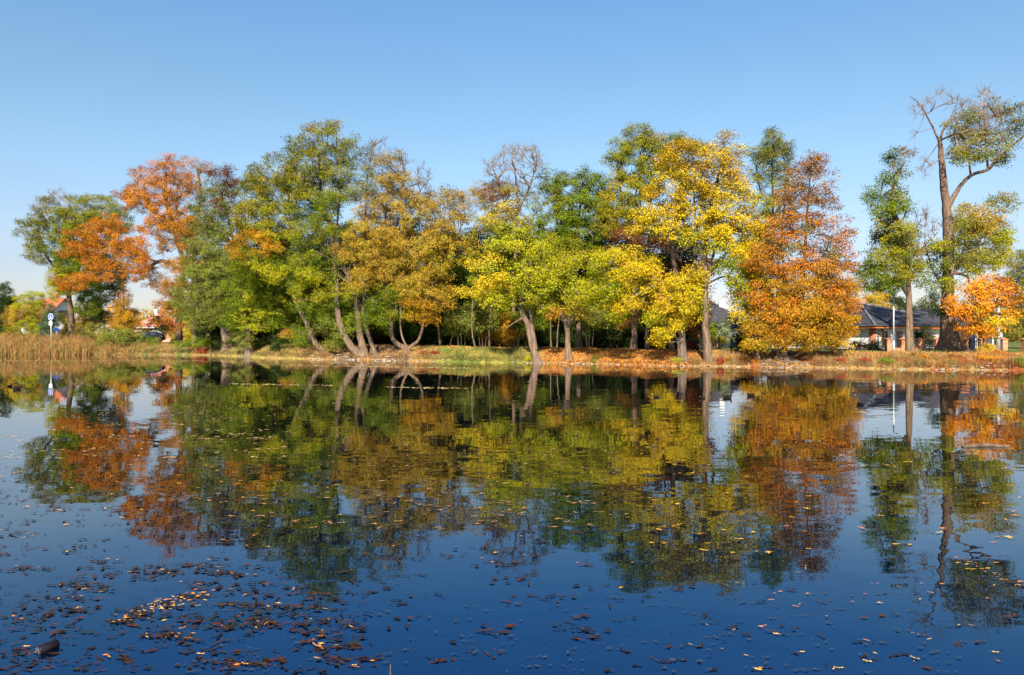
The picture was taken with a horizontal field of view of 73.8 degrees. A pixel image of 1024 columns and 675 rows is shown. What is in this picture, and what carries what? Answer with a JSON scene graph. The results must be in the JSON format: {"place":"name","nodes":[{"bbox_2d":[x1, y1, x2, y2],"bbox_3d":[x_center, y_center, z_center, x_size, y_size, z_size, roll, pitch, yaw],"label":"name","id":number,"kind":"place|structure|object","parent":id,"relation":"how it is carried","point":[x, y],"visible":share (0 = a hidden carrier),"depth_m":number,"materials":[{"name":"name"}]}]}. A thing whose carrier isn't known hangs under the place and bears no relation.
{"place":"outdoors","nodes":[
{"label":"outdoors","id":0,"kind":"place"},
{"bbox_2d":[0,355,1023,674],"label":"water","id":1,"kind":"structure","parent":0,"point":[786,445],"depth_m":7.71,"materials":[{"name":"blue liquid"}]},
{"bbox_2d":[35,639,59,653],"bbox_3d":[-2.972,1.983,4.369,0.066,0.075,0.122,0,0,34],"label":"drink can","id":2,"kind":"object","parent":1,"relation":"on","point":[53,644],"visible":1,"depth_m":4.35,"materials":[{"name":"paint"}]},
{"bbox_2d":[7,359,801,388],"bbox_3d":[-16.995,1.992,45.360,66.012,0.062,23.753,0,0,28],"label":"drift line","id":3,"kind":"object","parent":1,"relation":"on","point":[365,366],"visible":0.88,"depth_m":45.35,"materials":[{"name":"brown plant"}]},
{"bbox_2d":[0,376,1021,674],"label":"floating leaves","id":4,"kind":"object","parent":1,"relation":"on","point":[236,616],"depth_m":5.15,"materials":[{"name":"brown plant"}]},
{"bbox_2d":[0,0,1023,335],"label":"sky","id":5,"kind":"structure","parent":0,"point":[92,91],"materials":[{"name":"blue"}]},
{"bbox_2d":[6,341,1023,370],"bbox_3d":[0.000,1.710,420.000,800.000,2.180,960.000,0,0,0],"label":"ground","id":6,"kind":"structure","parent":0,"point":[1013,346],"depth_m":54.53,"materials":[{"name":"green plant"}]},
{"bbox_2d":[0,281,18,333],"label":"conifer bush","id":7,"kind":"object","parent":6,"relation":"on","point":[4,299],"visible":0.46,"depth_m":109.26,"materials":[{"name":"green plant"}]},
{"bbox_2d":[1,290,58,339],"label":"shrub","id":8,"kind":"object","parent":6,"relation":"on","point":[22,307],"visible":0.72,"depth_m":96.34,"materials":[{"name":"green plant"}]},
{"bbox_2d":[36,302,61,338],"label":"blue spruce","id":9,"kind":"object","parent":6,"relation":"on","point":[46,330],"visible":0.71,"depth_m":89.97,"materials":[{"name":"green plant"}]},
{"bbox_2d":[22,294,81,337],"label":"house","id":10,"kind":"structure","parent":6,"relation":"on","point":[61,306],"depth_m":125.83,"materials":[{"name":"orange tile"}]},
{"bbox_2d":[11,185,135,338],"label":"broadleaf tree","id":11,"kind":"object","parent":6,"relation":"on","point":[57,264],"visible":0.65,"depth_m":98.99,"materials":[{"name":"green plant"}]},
{"bbox_2d":[0,329,158,354],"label":"reed bed","id":12,"kind":"object","parent":6,"relation":"on","point":[30,345],"visible":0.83,"depth_m":79.05,"materials":[{"name":"brown plant"}]},
{"bbox_2d":[56,301,114,339],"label":"shrub","id":13,"kind":"object","parent":6,"relation":"on","point":[64,321],"visible":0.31,"depth_m":104.24,"materials":[{"name":"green plant"}]},
{"bbox_2d":[71,321,142,346],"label":"goldenrod clump","id":14,"kind":"object","parent":6,"relation":"on","point":[104,333],"visible":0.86,"depth_m":81.63,"materials":[{"name":"green plant"}]},
{"bbox_2d":[101,279,149,334],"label":"young conifer","id":15,"kind":"object","parent":6,"relation":"on","point":[126,317],"visible":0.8,"depth_m":89.81,"materials":[{"name":"brown plant"}]},
{"bbox_2d":[49,152,216,341],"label":"oak tree","id":16,"kind":"object","parent":6,"relation":"on","point":[91,245],"visible":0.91,"depth_m":87.30,"materials":[{"name":"orange plant"}]},
{"bbox_2d":[128,331,162,345],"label":"goldenrod clump","id":17,"kind":"object","parent":6,"relation":"on","point":[151,339],"visible":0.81,"depth_m":82.36,"materials":[{"name":"green plant"}]},
{"bbox_2d":[147,205,210,341],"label":"beech tree","id":18,"kind":"object","parent":6,"relation":"on","point":[165,284],"visible":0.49,"depth_m":83.24,"materials":[{"name":"brown plant"}]},
{"bbox_2d":[143,311,220,342],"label":"shrub","id":19,"kind":"object","parent":6,"relation":"on","point":[160,329],"visible":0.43,"depth_m":81.41,"materials":[{"name":"green plant"}]},
{"bbox_2d":[166,322,197,341],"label":"shrub","id":20,"kind":"object","parent":6,"relation":"on","point":[185,334],"visible":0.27,"depth_m":92.59,"materials":[{"name":"yellow plant"}]},
{"bbox_2d":[171,336,219,348],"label":"shrub","id":21,"kind":"object","parent":6,"relation":"on","point":[204,342],"visible":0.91,"depth_m":77.25,"materials":[{"name":"green plant"}]},
{"bbox_2d":[162,163,253,351],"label":"broadleaf tree","id":22,"kind":"object","parent":6,"relation":"on","point":[210,273],"visible":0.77,"depth_m":74.56,"materials":[{"name":"green plant"}]},
{"bbox_2d":[210,328,242,349],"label":"understorey bush","id":23,"kind":"object","parent":6,"relation":"on","point":[216,344],"visible":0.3,"depth_m":76.25,"materials":[{"name":"green plant"}]},
{"bbox_2d":[224,330,257,356],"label":"elder bush","id":24,"kind":"object","parent":6,"relation":"on","point":[242,341],"visible":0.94,"depth_m":69.90,"materials":[{"name":"green plant"}]},
{"bbox_2d":[214,247,304,356],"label":"broadleaf tree","id":25,"kind":"object","parent":6,"relation":"on","point":[259,302],"visible":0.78,"depth_m":68.39,"materials":[{"name":"green plant"}]},
{"bbox_2d":[237,324,281,348],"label":"understorey bush","id":26,"kind":"object","parent":6,"relation":"on","point":[263,339],"visible":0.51,"depth_m":70.94,"materials":[{"name":"green plant"}]},
{"bbox_2d":[236,221,308,342],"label":"woodland tree","id":27,"kind":"object","parent":6,"relation":"on","point":[270,269],"visible":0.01,"depth_m":80.09,"materials":[{"name":"green plant"}]},
{"bbox_2d":[221,150,334,352],"bbox_3d":[-21.625,-8.159,63.780,12.124,19.610,8.776,0,0,0],"label":"ash tree","id":28,"kind":"object","parent":6,"relation":"on","point":[260,235],"visible":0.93,"depth_m":62.14,"materials":[{"name":"green plant"}]},
{"bbox_2d":[268,328,295,353],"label":"shrub","id":29,"kind":"object","parent":6,"relation":"on","point":[277,343],"visible":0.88,"depth_m":66.66,"materials":[{"name":"green plant"}]},
{"bbox_2d":[264,305,320,342],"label":"understorey bush","id":30,"kind":"object","parent":6,"relation":"on","point":[292,321],"visible":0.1,"depth_m":72.83,"materials":[{"name":"green plant"}]},
{"bbox_2d":[268,235,341,342],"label":"woodland tree","id":31,"kind":"object","parent":6,"relation":"on","point":[319,340],"visible":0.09,"depth_m":76.66,"materials":[{"name":"green plant"}]},
{"bbox_2d":[263,117,369,356],"bbox_3d":[-17.820,-9.257,61.748,10.107,22.553,7.904,0,0,0],"label":"ash tree","id":32,"kind":"object","parent":6,"relation":"on","point":[322,207],"visible":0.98,"depth_m":60.58,"materials":[{"name":"green plant"}]},
{"bbox_2d":[300,298,333,342],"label":"understorey bush","id":33,"kind":"object","parent":6,"relation":"on","point":[307,301],"visible":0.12,"depth_m":74.71,"materials":[{"name":"green plant"}]},
{"bbox_2d":[300,219,362,342],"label":"woodland tree","id":34,"kind":"object","parent":6,"relation":"on","point":[340,228],"visible":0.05,"depth_m":79.50,"materials":[{"name":"green plant"}]},
{"bbox_2d":[312,290,373,352],"bbox_3d":[-15.633,-1.413,63.060,6.554,6.251,5.148,0,0,0],"label":"ivy bush","id":35,"kind":"object","parent":6,"relation":"on","point":[333,343],"visible":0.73,"depth_m":62.07,"materials":[{"name":"green plant"}]},
{"bbox_2d":[326,294,368,341],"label":"understorey bush","id":36,"kind":"object","parent":6,"relation":"on","point":[351,309],"visible":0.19,"depth_m":70.20,"materials":[{"name":"green plant"}]},
{"bbox_2d":[323,226,400,343],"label":"woodland tree","id":37,"kind":"object","parent":6,"relation":"on","point":[360,299],"visible":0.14,"depth_m":75.20,"materials":[{"name":"green plant"}]},
{"bbox_2d":[326,135,403,358],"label":"birch tree","id":38,"kind":"object","parent":6,"relation":"on","point":[364,288],"visible":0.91,"depth_m":58.84,"materials":[{"name":"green plant"}]},
{"bbox_2d":[354,303,403,343],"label":"understorey bush","id":39,"kind":"object","parent":6,"relation":"on","point":[378,331],"visible":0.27,"depth_m":71.80,"materials":[{"name":"green plant"}]},
{"bbox_2d":[361,219,428,343],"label":"woodland tree","id":40,"kind":"object","parent":6,"relation":"on","point":[397,338],"visible":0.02,"depth_m":79.36,"materials":[{"name":"green plant"}]},
{"bbox_2d":[352,145,443,349],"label":"birch tree","id":41,"kind":"object","parent":6,"relation":"on","point":[399,244],"visible":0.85,"depth_m":59.42,"materials":[{"name":"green plant"}]},
{"bbox_2d":[393,296,441,344],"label":"understorey bush","id":42,"kind":"object","parent":6,"relation":"on","point":[414,332],"visible":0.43,"depth_m":67.07,"materials":[{"name":"green plant"}]},
{"bbox_2d":[391,224,463,344],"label":"woodland tree","id":43,"kind":"object","parent":6,"relation":"on","point":[409,255],"visible":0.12,"depth_m":73.07,"materials":[{"name":"green plant"}]},
{"bbox_2d":[409,324,455,344],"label":"understorey bush","id":44,"kind":"object","parent":6,"relation":"on","point":[433,338],"visible":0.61,"depth_m":68.68,"materials":[{"name":"green plant"}]},
{"bbox_2d":[390,183,478,351],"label":"birch tree","id":45,"kind":"object","parent":6,"relation":"on","point":[424,304],"visible":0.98,"depth_m":58.37,"materials":[{"name":"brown plant"}]},
{"bbox_2d":[424,225,487,344],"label":"woodland tree","id":46,"kind":"object","parent":6,"relation":"on","point":[461,304],"visible":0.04,"depth_m":74.60,"materials":[{"name":"green plant"}]},
{"bbox_2d":[437,300,485,345],"bbox_3d":[-4.488,-1.337,63.218,5.089,4.620,5.043,0,0,0],"label":"understorey bush","id":47,"kind":"object","parent":6,"relation":"on","point":[453,323],"visible":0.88,"depth_m":62.18,"materials":[{"name":"green plant"}]},
{"bbox_2d":[447,261,479,344],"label":"sapling","id":48,"kind":"object","parent":6,"relation":"on","point":[461,276],"visible":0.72,"depth_m":62.80,"materials":[{"name":"green plant"}]},
{"bbox_2d":[449,297,486,345],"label":"sapling","id":49,"kind":"object","parent":6,"relation":"on","point":[469,307],"visible":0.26,"depth_m":62.92,"materials":[{"name":"green plant"}]},
{"bbox_2d":[445,331,494,345],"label":"understorey bush","id":50,"kind":"object","parent":6,"relation":"on","point":[467,341],"visible":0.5,"depth_m":68.30,"materials":[{"name":"green plant"}]},
{"bbox_2d":[458,273,490,346],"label":"sapling","id":51,"kind":"object","parent":6,"relation":"on","point":[468,284],"visible":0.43,"depth_m":58.88,"materials":[{"name":"green plant"}]},
{"bbox_2d":[461,300,502,345],"bbox_3d":[-2.982,-1.436,62.805,4.570,4.884,4.339,0,0,0],"label":"understorey bush","id":52,"kind":"object","parent":6,"relation":"on","point":[484,317],"visible":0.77,"depth_m":61.87,"materials":[{"name":"green plant"}]},
{"bbox_2d":[445,219,521,345],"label":"woodland tree","id":53,"kind":"object","parent":6,"relation":"on","point":[479,256],"visible":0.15,"depth_m":70.06,"materials":[{"name":"green plant"}]},
{"bbox_2d":[479,310,524,346],"bbox_3d":[-1.131,-0.891,65.843,5.100,3.895,4.943,0,0,0],"label":"understorey bush","id":54,"kind":"object","parent":6,"relation":"on","point":[507,334],"visible":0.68,"depth_m":64.70,"materials":[{"name":"green plant"}]},
{"bbox_2d":[466,140,549,346],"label":"bare tree","id":55,"kind":"object","parent":6,"relation":"on","point":[503,191],"visible":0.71,"depth_m":67.15,"materials":[{"name":"brown plant"}]},
{"bbox_2d":[453,197,566,363],"bbox_3d":[-0.113,-4.467,52.710,8.991,13.216,7.673,0,0,0],"label":"ash tree","id":56,"kind":"object","parent":6,"relation":"on","point":[505,240],"visible":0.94,"depth_m":51.57,"materials":[{"name":"yellow plant"}]},
{"bbox_2d":[0,304,1023,340],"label":"woods","id":57,"kind":"object","parent":6,"relation":"on","point":[148,313],"depth_m":192.68,"materials":[{"name":"green plant"}]},
{"bbox_2d":[506,307,539,346],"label":"sapling","id":58,"kind":"object","parent":6,"relation":"on","point":[514,325],"visible":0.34,"depth_m":58.93,"materials":[{"name":"green plant"}]},
{"bbox_2d":[486,233,559,345],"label":"woodland tree","id":59,"kind":"object","parent":6,"relation":"on","point":[521,342],"visible":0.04,"depth_m":72.99,"materials":[{"name":"green plant"}]},
{"bbox_2d":[501,301,552,346],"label":"understorey bush","id":60,"kind":"object","parent":6,"relation":"on","point":[538,325],"visible":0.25,"depth_m":66.70,"materials":[{"name":"green plant"}]},
{"bbox_2d":[527,314,575,346],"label":"understorey bush","id":61,"kind":"object","parent":6,"relation":"on","point":[546,334],"visible":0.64,"depth_m":68.13,"materials":[{"name":"green plant"}]},
{"bbox_2d":[509,232,593,346],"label":"woodland tree","id":62,"kind":"object","parent":6,"relation":"on","point":[543,344],"visible":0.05,"depth_m":70.31,"materials":[{"name":"green plant"}]},
{"bbox_2d":[520,248,613,360],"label":"ash tree","id":63,"kind":"object","parent":6,"relation":"on","point":[563,280],"visible":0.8,"depth_m":50.81,"materials":[{"name":"yellow plant"}]},
{"bbox_2d":[518,162,622,346],"bbox_3d":[5.894,-7.710,64.793,10.652,17.580,8.551,0,0,0],"label":"broadleaf tree","id":64,"kind":"object","parent":6,"relation":"on","point":[572,221],"visible":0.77,"depth_m":62.75,"materials":[{"name":"green plant"}]},
{"bbox_2d":[559,320,603,347],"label":"understorey bush","id":65,"kind":"object","parent":6,"relation":"on","point":[584,337],"visible":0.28,"depth_m":66.58,"materials":[{"name":"green plant"}]},
{"bbox_2d":[562,303,613,347],"bbox_3d":[6.730,-1.187,61.485,5.553,4.684,4.835,0,0,0],"label":"understorey bush","id":66,"kind":"object","parent":6,"relation":"on","point":[583,325],"visible":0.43,"depth_m":61.49,"materials":[{"name":"green plant"}]},
{"bbox_2d":[585,308,638,347],"bbox_3d":[9.370,-0.918,64.334,5.545,4.213,4.737,0,0,0],"label":"understorey bush","id":67,"kind":"object","parent":6,"relation":"on","point":[604,334],"visible":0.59,"depth_m":63.32,"materials":[{"name":"green plant"}]},
{"bbox_2d":[583,224,659,347],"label":"woodland tree","id":68,"kind":"object","parent":6,"relation":"on","point":[630,325],"visible":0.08,"depth_m":67.20,"materials":[{"name":"green plant"}]},
{"bbox_2d":[611,323,654,347],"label":"understorey bush","id":69,"kind":"object","parent":6,"relation":"on","point":[627,340],"visible":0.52,"depth_m":65.09,"materials":[{"name":"green plant"}]},
{"bbox_2d":[631,252,660,349],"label":"sapling","id":70,"kind":"object","parent":6,"relation":"on","point":[646,347],"visible":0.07,"depth_m":55.25,"materials":[{"name":"brown plant"}]},
{"bbox_2d":[575,135,721,362],"bbox_3d":[9.714,-6.367,48.048,10.405,16.476,6.841,0,0,0],"label":"maple tree","id":71,"kind":"object","parent":6,"relation":"on","point":[660,290],"visible":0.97,"depth_m":47.05,"materials":[{"name":"yellow plant"}]},
{"bbox_2d":[607,223,690,338],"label":"woodland tree","id":72,"kind":"object","parent":6,"relation":"on","point":[646,253],"visible":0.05,"depth_m":70.27,"materials":[{"name":"green plant"}]},
{"bbox_2d":[590,120,708,348],"bbox_3d":[12.803,-9.542,62.818,12.009,21.447,7.896,0,0,0],"label":"ash tree","id":73,"kind":"object","parent":6,"relation":"on","point":[627,199],"visible":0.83,"depth_m":61.36,"materials":[{"name":"green plant"}]},
{"bbox_2d":[605,225,700,348],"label":"tree","id":74,"kind":"object","parent":6,"relation":"on","point":[666,261],"visible":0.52,"depth_m":55.98,"materials":[{"name":"brown plant"}]},
{"bbox_2d":[296,343,1023,368],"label":"leaf litter","id":75,"kind":"object","parent":6,"relation":"on","point":[672,352],"visible":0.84,"depth_m":51.71,"materials":[{"name":"orange plant"}]},
{"bbox_2d":[652,324,696,347],"bbox_3d":[15.259,-0.201,64.525,4.204,2.955,4.115,0,0,0],"label":"understorey bush","id":76,"kind":"object","parent":6,"relation":"on","point":[675,343],"visible":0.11,"depth_m":63.86,"materials":[{"name":"green plant"}]},
{"bbox_2d":[645,225,718,348],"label":"woodland tree","id":77,"kind":"object","parent":6,"relation":"on","point":[692,328],"visible":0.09,"depth_m":65.66,"materials":[{"name":"green plant"}]},
{"bbox_2d":[686,337,702,348],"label":"garden shrub","id":78,"kind":"object","parent":6,"relation":"on","point":[692,345],"visible":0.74,"depth_m":59.02,"materials":[{"name":"green plant"}]},
{"bbox_2d":[702,321,719,346],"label":"hedge cypress","id":79,"kind":"object","parent":6,"relation":"on","point":[713,329],"visible":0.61,"depth_m":71.73,"materials":[{"name":"green plant"}]},
{"bbox_2d":[699,337,741,350],"bbox_3d":[16.547,0.640,52.989,4.114,1.420,0.121,0,0,0],"label":"wire fence","id":80,"kind":"object","parent":6,"relation":"on","point":[701,347],"visible":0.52,"depth_m":52.94,"materials":[{"name":"black metal"}]},
{"bbox_2d":[696,301,745,346],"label":"house","id":81,"kind":"structure","parent":6,"relation":"on","point":[719,310],"depth_m":84.58,"materials":[{"name":"tile"}]},
{"bbox_2d":[716,316,734,346],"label":"silver spruce","id":82,"kind":"object","parent":6,"relation":"on","point":[725,331],"visible":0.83,"depth_m":65.90,"materials":[{"name":"green plant"}]},
{"bbox_2d":[684,128,780,362],"bbox_3d":[15.499,-6.587,48.025,7.419,16.952,5.893,0,0,0],"label":"maple tree","id":83,"kind":"object","parent":6,"relation":"on","point":[725,232],"visible":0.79,"depth_m":47.02,"materials":[{"name":"yellow plant"}]},
{"bbox_2d":[732,328,759,349],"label":"dark cypress","id":84,"kind":"object","parent":6,"relation":"on","point":[737,343],"visible":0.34,"depth_m":59.27,"materials":[{"name":"green plant"}]},
{"bbox_2d":[731,125,799,348],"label":"ash tree","id":85,"kind":"object","parent":6,"relation":"on","point":[771,154],"visible":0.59,"depth_m":61.13,"materials":[{"name":"green plant"}]},
{"bbox_2d":[736,149,865,367],"bbox_3d":[20.015,-5.548,47.064,10.113,15.251,7.292,0,0,0],"label":"hornbeam tree","id":86,"kind":"object","parent":6,"relation":"on","point":[828,328],"visible":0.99,"depth_m":45.82,"materials":[{"name":"brown plant"}]},
{"bbox_2d":[841,340,869,350],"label":"garden shrub","id":87,"kind":"object","parent":6,"relation":"on","point":[859,345],"visible":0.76,"depth_m":55.43,"materials":[{"name":"green plant"}]},
{"bbox_2d":[772,299,939,348],"bbox_3d":[35.837,-1.250,70.208,13.941,5.400,13.870,0,0,-25],"label":"bungalow","id":88,"kind":"object","parent":6,"relation":"on","point":[875,322],"visible":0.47,"depth_m":63.86,"materials":[{"name":"tile"}]},
{"bbox_2d":[838,290,897,308],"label":"willow tree","id":89,"kind":"object","parent":6,"relation":"on","point":[871,298],"visible":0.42,"depth_m":110.03,"materials":[{"name":"yellow plant"}]},
{"bbox_2d":[864,339,883,350],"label":"conifer bush","id":90,"kind":"object","parent":6,"relation":"on","point":[874,345],"visible":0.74,"depth_m":56.19,"materials":[{"name":"green plant"}]},
{"bbox_2d":[850,144,938,350],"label":"broadleaf tree","id":91,"kind":"object","parent":6,"relation":"on","point":[900,234],"visible":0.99,"depth_m":49.26,"materials":[{"name":"green plant"}]},
{"bbox_2d":[880,287,941,310],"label":"pine tree","id":92,"kind":"object","parent":6,"relation":"on","point":[932,296],"visible":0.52,"depth_m":116.38,"materials":[{"name":"green plant"}]},
{"bbox_2d":[884,337,938,350],"bbox_3d":[32.269,0.670,55.000,4.430,1.360,0.480,0,0,0],"label":"garden fence","id":93,"kind":"object","parent":6,"relation":"on","point":[919,343],"visible":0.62,"depth_m":54.86,"materials":[{"name":"orange brick"}]},
{"bbox_2d":[903,324,938,347],"bbox_3d":[35.511,-0.051,58.717,3.572,2.488,3.018,0,0,0],"label":"garden shrub","id":94,"kind":"object","parent":6,"relation":"on","point":[923,335],"visible":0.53,"depth_m":58.18,"materials":[{"name":"green plant"}]},
{"bbox_2d":[938,351,961,362],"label":"bank plant","id":95,"kind":"object","parent":6,"relation":"on","point":[953,356],"visible":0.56,"depth_m":44.12,"materials":[{"name":"orange plant"}]},
{"bbox_2d":[905,82,1023,351],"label":"ash tree","id":96,"kind":"object","parent":6,"relation":"on","point":[950,266],"visible":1,"depth_m":50.63,"materials":[{"name":"green plant"}]},
{"bbox_2d":[912,309,1019,347],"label":"house wing","id":97,"kind":"structure","parent":6,"relation":"on","point":[935,318],"depth_m":66.88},
{"bbox_2d":[938,270,1023,349],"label":"maple tree","id":98,"kind":"object","parent":6,"relation":"on","point":[984,306],"visible":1,"depth_m":47.30,"materials":[{"name":"orange plant"}]},
{"bbox_2d":[970,334,993,349],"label":"garden gate","id":99,"kind":"structure","parent":6,"relation":"on","point":[972,341],"depth_m":54.57,"materials":[{"name":"metal"}]},
{"bbox_2d":[975,340,997,351],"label":"bank plant","id":100,"kind":"object","parent":6,"relation":"on","point":[987,346],"visible":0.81,"depth_m":45.99,"materials":[{"name":"yellow plant"}]},
{"bbox_2d":[974,348,1008,361],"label":"bank plant","id":101,"kind":"object","parent":6,"relation":"on","point":[984,353],"visible":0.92,"depth_m":43.53,"materials":[{"name":"orange plant"}]},
{"bbox_2d":[992,295,1003,350],"bbox_3d":[37.024,-1.080,51.955,1.400,4.752,0.430,0,0,0],"label":"power pole","id":102,"kind":"object","parent":6,"relation":"on","point":[997,343],"visible":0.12,"depth_m":51.88,"materials":[{"name":"concrete"}]},
{"bbox_2d":[1000,249,1023,346],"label":"willow tree","id":103,"kind":"object","parent":6,"relation":"on","point":[1019,273],"visible":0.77,"depth_m":63.60,"materials":[{"name":"green plant"}]},
{"bbox_2d":[1000,337,1023,351],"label":"garden fence","id":104,"kind":"object","parent":6,"relation":"on","point":[1004,342],"visible":0.74,"depth_m":52.86,"materials":[{"name":"orange brick"}]},
{"bbox_2d":[961,443,1009,446],"bbox_3d":[8.651,1.982,12.494,0.856,0.095,0.115,0,0,0],"label":"driftwood","id":105,"kind":"object","parent":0,"point":[985,445],"visible":0.95,"depth_m":12.47,"materials":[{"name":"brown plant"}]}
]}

